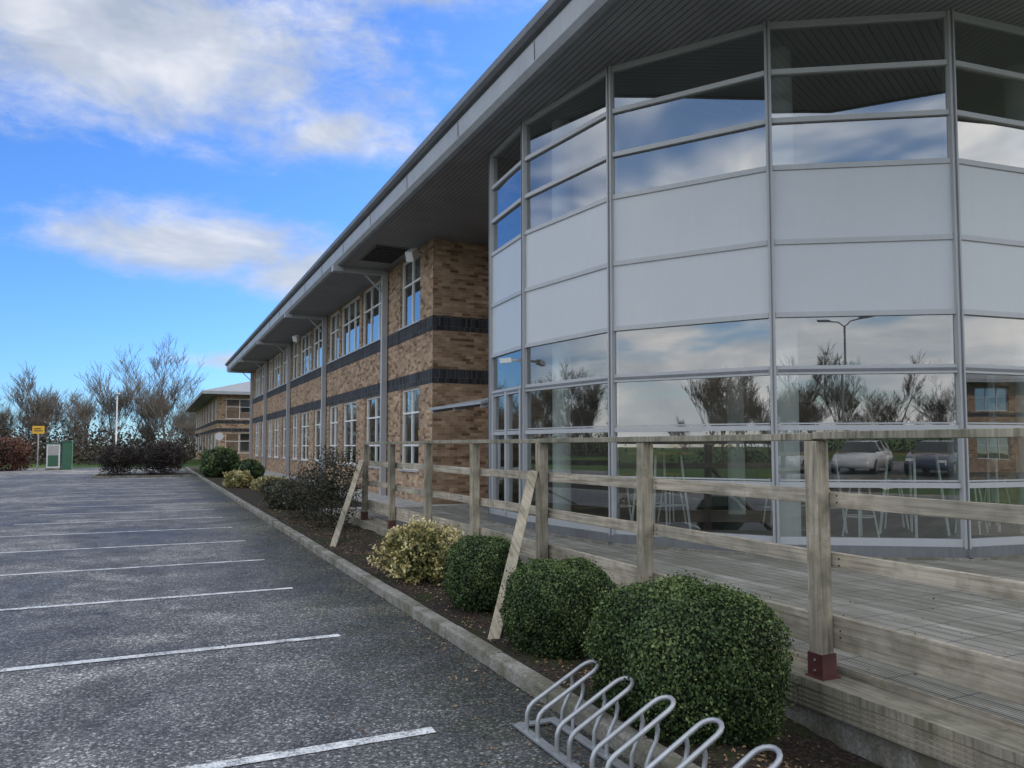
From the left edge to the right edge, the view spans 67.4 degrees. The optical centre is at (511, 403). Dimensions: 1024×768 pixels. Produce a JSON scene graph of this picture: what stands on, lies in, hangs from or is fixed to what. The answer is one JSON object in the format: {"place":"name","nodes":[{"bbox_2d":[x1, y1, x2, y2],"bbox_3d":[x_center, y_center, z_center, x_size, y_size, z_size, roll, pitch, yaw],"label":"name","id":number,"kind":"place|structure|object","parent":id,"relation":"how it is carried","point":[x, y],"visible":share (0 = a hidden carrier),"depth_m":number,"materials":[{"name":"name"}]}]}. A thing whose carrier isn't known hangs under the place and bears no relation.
{"place":"outdoors","nodes":[
{"label":"outdoors","id":0,"kind":"place"},
{"bbox_2d":[0,466,199,470],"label":"road","id":1,"kind":"structure","parent":0,"point":[87,468],"depth_m":55.81,"materials":[{"name":"grey asphalt"}]},
{"bbox_2d":[32,426,44,469],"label":"yellow sign","id":2,"kind":"object","parent":1,"relation":"on","point":[38,430],"visible":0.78,"depth_m":51.83,"materials":[{"name":"metal"}]},
{"bbox_2d":[45,443,61,469],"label":"utility cabinet","id":3,"kind":"object","parent":1,"relation":"on","point":[53,457],"visible":0.91,"depth_m":52.23,"materials":[{"name":"metal"}]},
{"bbox_2d":[61,441,73,469],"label":"utility cabinet","id":4,"kind":"object","parent":1,"relation":"on","point":[67,455],"visible":1,"depth_m":52.62,"materials":[{"name":"green metal"}]},
{"bbox_2d":[115,392,119,444],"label":"street lamp","id":5,"kind":"object","parent":1,"relation":"on","point":[117,393],"visible":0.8,"depth_m":56.92,"materials":[{"name":"white metal"}]},
{"bbox_2d":[215,432,222,445],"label":"traffic sign","id":6,"kind":"object","parent":1,"relation":"on","point":[219,436],"visible":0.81,"depth_m":57.99,"materials":[{"name":"white metal"}]},
{"bbox_2d":[0,0,547,534],"label":"sky","id":7,"kind":"structure","parent":0,"point":[175,167],"materials":[{"name":"blue"}]},
{"bbox_2d":[1,458,599,707],"bbox_3d":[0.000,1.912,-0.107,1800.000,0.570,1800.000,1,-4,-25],"label":"ground","id":8,"kind":"structure","parent":0,"point":[75,465],"depth_m":65.62,"materials":[{"name":"green plant"}]},
{"bbox_2d":[0,437,37,470],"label":"beech hedge","id":9,"kind":"object","parent":8,"relation":"on","point":[18,458],"visible":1,"depth_m":50.41,"materials":[{"name":"brown plant"}]},
{"bbox_2d":[0,361,211,464],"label":"tree line","id":10,"kind":"object","parent":8,"relation":"on","point":[43,413],"visible":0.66,"depth_m":74.34,"materials":[{"name":"brown plant"}]},
{"bbox_2d":[107,332,206,444],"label":"bare tree","id":11,"kind":"object","parent":8,"relation":"on","point":[177,389],"visible":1,"depth_m":64.32,"materials":[{"name":"brown plant"}]},
{"bbox_2d":[195,395,249,460],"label":"walls","id":12,"kind":"structure","parent":8,"relation":"on","point":[221,407],"depth_m":66.53,"materials":[{"name":"brick"}]},
{"bbox_2d":[200,401,216,447],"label":"glazing","id":13,"kind":"structure","parent":12,"relation":"attached to","point":[212,419],"depth_m":72.12,"materials":[{"name":"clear glass"}]},
{"bbox_2d":[184,381,249,411],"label":"roof","id":14,"kind":"structure","parent":12,"relation":"on","point":[204,397],"depth_m":66.50,"materials":[{"name":"metal"}]},
{"bbox_2d":[195,420,249,436],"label":"dark brick bands","id":15,"kind":"object","parent":12,"relation":"attached to","point":[226,429],"visible":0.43,"depth_m":66.29,"materials":[{"name":"black brick"}]},
{"bbox_2d":[196,399,249,452],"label":"window frames","id":16,"kind":"structure","parent":12,"relation":"attached to","point":[212,420],"depth_m":72.20,"materials":[{"name":"white paint"}]},
{"bbox_2d":[226,399,249,452],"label":"interior","id":17,"kind":"object","parent":8,"relation":"on","point":[234,441],"depth_m":67.23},
{"bbox_2d":[186,467,700,767],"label":"kerb","id":18,"kind":"structure","parent":8,"relation":"on","point":[531,682],"depth_m":5.70,"materials":[{"name":"concrete"}]},
{"bbox_2d":[188,467,883,767],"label":"planting bed","id":19,"kind":"object","parent":8,"relation":"on","point":[826,753],"visible":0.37,"depth_m":5.65,"materials":[{"name":"soil"}]},
{"bbox_2d":[198,446,239,476],"bbox_3d":[-14.633,2.921,38.413,2.006,1.594,3.474,1,-4,-25],"label":"laurel shrub","id":20,"kind":"object","parent":19,"relation":"on","point":[217,462],"visible":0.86,"depth_m":37.48,"materials":[{"name":"green plant"}]},
{"bbox_2d":[222,469,254,487],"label":"variegated shrub","id":21,"kind":"object","parent":19,"relation":"on","point":[237,478],"visible":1,"depth_m":28.18,"materials":[{"name":"yellow plant"}]},
{"bbox_2d":[234,458,265,479],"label":"laurel shrub","id":22,"kind":"object","parent":19,"relation":"on","point":[255,468],"visible":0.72,"depth_m":33.90,"materials":[{"name":"green plant"}]},
{"bbox_2d":[250,473,285,491],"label":"variegated shrub","id":23,"kind":"object","parent":19,"relation":"on","point":[255,483],"visible":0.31,"depth_m":26.07,"materials":[{"name":"yellow plant"}]},
{"bbox_2d":[257,477,296,494],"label":"shrub","id":24,"kind":"object","parent":19,"relation":"on","point":[268,482],"visible":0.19,"depth_m":22.41,"materials":[{"name":"green plant"}]},
{"bbox_2d":[261,479,298,509],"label":"shrub","id":25,"kind":"object","parent":19,"relation":"on","point":[267,495],"visible":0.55,"depth_m":18.39,"materials":[{"name":"green plant"}]},
{"bbox_2d":[273,461,327,519],"bbox_3d":[-4.286,1.820,16.002,1.210,1.256,1.606,1,-4,-25],"label":"bare shrub","id":26,"kind":"object","parent":19,"relation":"on","point":[294,495],"visible":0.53,"depth_m":15.87,"materials":[{"name":"brown plant"}]},
{"bbox_2d":[292,441,368,529],"bbox_3d":[-3.381,1.515,14.366,1.443,1.682,1.478,-1,-3,15],"label":"bare shrub","id":27,"kind":"object","parent":19,"relation":"on","point":[328,487],"visible":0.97,"depth_m":14.24,"materials":[{"name":"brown plant"}]},
{"bbox_2d":[377,524,442,569],"bbox_3d":[-1.256,1.785,9.594,0.844,0.582,0.921,-1,-3,20],"label":"variegated shrub","id":28,"kind":"object","parent":19,"relation":"on","point":[396,528],"visible":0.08,"depth_m":9.56,"materials":[{"name":"yellow plant"}]},
{"bbox_2d":[366,514,469,585],"bbox_3d":[-1.006,1.645,8.842,1.190,0.774,1.443,1,-4,-25],"label":"variegated shrub","id":29,"kind":"object","parent":19,"relation":"on","point":[426,555],"visible":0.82,"depth_m":8.61,"materials":[{"name":"yellow plant"}]},
{"bbox_2d":[440,533,523,611],"bbox_3d":[-0.278,1.582,7.267,0.814,0.718,0.917,1,-4,-25],"label":"boxwood shrub","id":30,"kind":"object","parent":19,"relation":"on","point":[473,571],"visible":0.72,"depth_m":6.98,"materials":[{"name":"green plant"}]},
{"bbox_2d":[498,554,618,659],"bbox_3d":[0.353,1.515,5.887,0.919,0.696,0.987,1,-4,-25],"label":"boxwood shrub","id":31,"kind":"object","parent":19,"relation":"on","point":[550,604],"visible":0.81,"depth_m":5.57,"materials":[{"name":"green plant"}]},
{"bbox_2d":[146,501,1022,767],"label":"leaf litter","id":32,"kind":"object","parent":19,"relation":"on","point":[726,759],"visible":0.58,"depth_m":6.91,"materials":[{"name":"brown plant"}]},
{"bbox_2d":[330,428,1023,705],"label":"timber fence","id":33,"kind":"object","parent":19,"relation":"on","point":[821,628],"visible":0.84,"depth_m":4.74,"materials":[{"name":"brown wood"}]},
{"bbox_2d":[580,570,798,747],"bbox_3d":[1.010,1.450,4.401,1.067,0.920,1.095,1,-4,-25],"label":"boxwood shrub","id":34,"kind":"object","parent":19,"relation":"on","point":[696,649],"visible":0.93,"depth_m":4.05,"materials":[{"name":"green plant"}]},
{"bbox_2d":[252,157,1018,511],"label":"brick walls","id":35,"kind":"structure","parent":8,"relation":"on","point":[454,277],"depth_m":20.22,"materials":[{"name":"brown brick"}]},
{"bbox_2d":[252,315,487,422],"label":"dark brick bands","id":36,"kind":"object","parent":35,"relation":"attached to","point":[446,323],"visible":0.82,"depth_m":22.07,"materials":[{"name":"black brick"}]},
{"bbox_2d":[429,398,487,412],"bbox_3d":[0.076,-0.148,16.026,2.806,0.654,2.900,1,-4,-25],"label":"entrance canopy","id":37,"kind":"object","parent":35,"relation":"attached to","point":[483,402],"visible":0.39,"depth_m":15.56,"materials":[{"name":"metal"}]},
{"bbox_2d":[233,0,1023,372],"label":"soffit","id":38,"kind":"structure","parent":35,"relation":"on","point":[449,202],"depth_m":11.29,"materials":[{"name":"grey metal"}]},
{"bbox_2d":[359,244,409,263],"bbox_3d":[-3.592,-4.179,21.608,1.000,0.037,1.900,1,-4,-25],"label":"soffit vent","id":39,"kind":"object","parent":38,"relation":"in","point":[383,254],"visible":0.94,"depth_m":21.48,"materials":[{"name":"black metal"}]},
{"bbox_2d":[225,0,621,372],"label":"eaves fascia","id":40,"kind":"structure","parent":38,"relation":"on","point":[546,39],"depth_m":13.53,"materials":[{"name":"metal"}]},
{"bbox_2d":[254,9,1023,548],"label":"window frames","id":41,"kind":"structure","parent":35,"relation":"attached to","point":[958,367],"depth_m":9.87,"materials":[{"name":"white paint"}]},
{"bbox_2d":[256,285,380,462],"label":"glazing","id":42,"kind":"structure","parent":41,"relation":"in","point":[375,336],"depth_m":29.48,"materials":[{"name":"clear glass"}]},
{"bbox_2d":[500,357,520,363],"bbox_3d":[-0.001,-0.691,12.536,0.462,0.100,0.157,2,-4,-36],"label":"security camera","id":43,"kind":"object","parent":41,"relation":"attached to","point":[505,360],"visible":0.93,"depth_m":12.43,"materials":[{"name":"white paint"}]},
{"bbox_2d":[378,21,1023,538],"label":"window glass","id":44,"kind":"object","parent":35,"relation":"attached to","point":[728,401],"visible":0.41,"depth_m":13.07,"materials":[{"name":"glass"}]},
{"bbox_2d":[619,473,632,520],"bbox_3d":[1.692,1.474,11.882,0.371,0.777,0.371,0,-3,9],"label":"bar stool","id":45,"kind":"object","parent":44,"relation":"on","point":[626,474],"visible":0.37,"depth_m":11.75,"materials":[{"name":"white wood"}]},
{"bbox_2d":[628,452,691,528],"bbox_3d":[2.167,1.268,11.232,0.700,1.117,0.600,1,-4,-25],"label":"table","id":46,"kind":"object","parent":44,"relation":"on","point":[655,454],"visible":0.7,"depth_m":11.10,"materials":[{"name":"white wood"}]},
{"bbox_2d":[657,473,686,523],"bbox_3d":[2.502,1.483,12.040,0.378,0.777,0.378,1,-4,-25],"label":"bar stool","id":47,"kind":"object","parent":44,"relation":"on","point":[672,474],"visible":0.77,"depth_m":11.96,"materials":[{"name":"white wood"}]},
{"bbox_2d":[762,474,772,525],"bbox_3d":[4.012,1.461,11.644,0.373,0.777,0.372,-2,-4,33],"label":"bar stool","id":48,"kind":"object","parent":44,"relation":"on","point":[769,476],"visible":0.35,"depth_m":11.62,"materials":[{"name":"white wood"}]},
{"bbox_2d":[800,452,847,532],"bbox_3d":[4.213,1.241,10.755,0.700,1.117,0.600,1,-4,-25],"label":"table","id":49,"kind":"object","parent":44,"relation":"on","point":[837,471],"visible":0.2,"depth_m":10.62,"materials":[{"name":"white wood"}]},
{"bbox_2d":[842,478,879,536],"bbox_3d":[4.601,1.377,10.155,0.378,0.777,0.378,1,-4,-25],"label":"bar stool","id":50,"kind":"object","parent":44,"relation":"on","point":[859,515],"visible":0.79,"depth_m":10.06,"materials":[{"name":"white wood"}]},
{"bbox_2d":[880,475,908,528],"bbox_3d":[5.614,1.441,11.291,0.371,0.777,0.371,0,-3,9],"label":"bar stool","id":51,"kind":"object","parent":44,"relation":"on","point":[895,476],"visible":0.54,"depth_m":11.18,"materials":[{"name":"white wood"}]},
{"bbox_2d":[875,452,950,537],"bbox_3d":[5.458,1.224,10.456,0.700,1.117,0.600,1,-4,-25],"label":"table","id":52,"kind":"object","parent":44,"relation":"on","point":[912,454],"visible":0.66,"depth_m":10.35,"materials":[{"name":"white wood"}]},
{"bbox_2d":[954,476,988,534],"bbox_3d":[6.358,1.405,10.646,0.371,0.777,0.371,2,-4,-36],"label":"bar stool","id":53,"kind":"object","parent":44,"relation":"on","point":[975,478],"visible":0.27,"depth_m":10.53,"materials":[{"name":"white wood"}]},
{"bbox_2d":[968,452,1017,531],"bbox_3d":[6.998,1.264,11.176,0.700,1.117,0.600,1,-4,-25],"label":"table","id":54,"kind":"object","parent":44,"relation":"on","point":[987,454],"visible":0.53,"depth_m":10.94,"materials":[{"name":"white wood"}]},
{"bbox_2d":[980,473,1014,525],"bbox_3d":[7.462,1.471,11.824,0.371,0.777,0.371,1,-3,-14],"label":"bar stool","id":55,"kind":"object","parent":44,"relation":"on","point":[999,475],"visible":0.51,"depth_m":11.73,"materials":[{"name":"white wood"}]},
{"bbox_2d":[323,505,1023,767],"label":"timber deck","id":56,"kind":"structure","parent":8,"relation":"on","point":[884,715],"depth_m":5.11,"materials":[{"name":"wood"}]},
{"bbox_2d":[0,469,641,767],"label":"car park","id":57,"kind":"structure","parent":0,"point":[179,710],"depth_m":5.89,"materials":[{"name":"grey asphalt"}]},
{"bbox_2d":[91,472,194,477],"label":"traffic island","id":58,"kind":"structure","parent":57,"relation":"on","point":[143,475],"depth_m":40.17,"materials":[{"name":"concrete"}]},
{"bbox_2d":[94,441,141,474],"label":"dark shrub","id":59,"kind":"object","parent":58,"relation":"on","point":[118,459],"visible":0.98,"depth_m":40.44,"materials":[{"name":"brown plant"}]},
{"bbox_2d":[135,440,191,474],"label":"dark shrub","id":60,"kind":"object","parent":58,"relation":"on","point":[163,457],"visible":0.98,"depth_m":41.35,"materials":[{"name":"brown plant"}]},
{"bbox_2d":[0,478,435,767],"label":"parking lines","id":61,"kind":"object","parent":57,"relation":"on","point":[300,751],"visible":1,"depth_m":5.78,"materials":[{"name":"paint"}]},
{"bbox_2d":[513,659,782,767],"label":"bike rack","id":62,"kind":"object","parent":57,"relation":"on","point":[572,731],"visible":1,"depth_m":3.86,"materials":[{"name":"metal"}]},
{"bbox_2d":[263,470,469,512],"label":"pavement","id":63,"kind":"structure","parent":0,"point":[399,502],"depth_m":21.44,"materials":[{"name":"concrete"}]},
{"bbox_2d":[228,264,387,494],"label":"steel columns","id":64,"kind":"structure","parent":63,"relation":"on","point":[383,291],"depth_m":31.59,"materials":[{"name":"metal"}]},
{"bbox_2d":[485,163,1023,560],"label":"spandrel panels","id":65,"kind":"object","parent":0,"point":[898,200],"visible":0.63,"depth_m":9.70,"materials":[{"name":"metal"}]}
]}

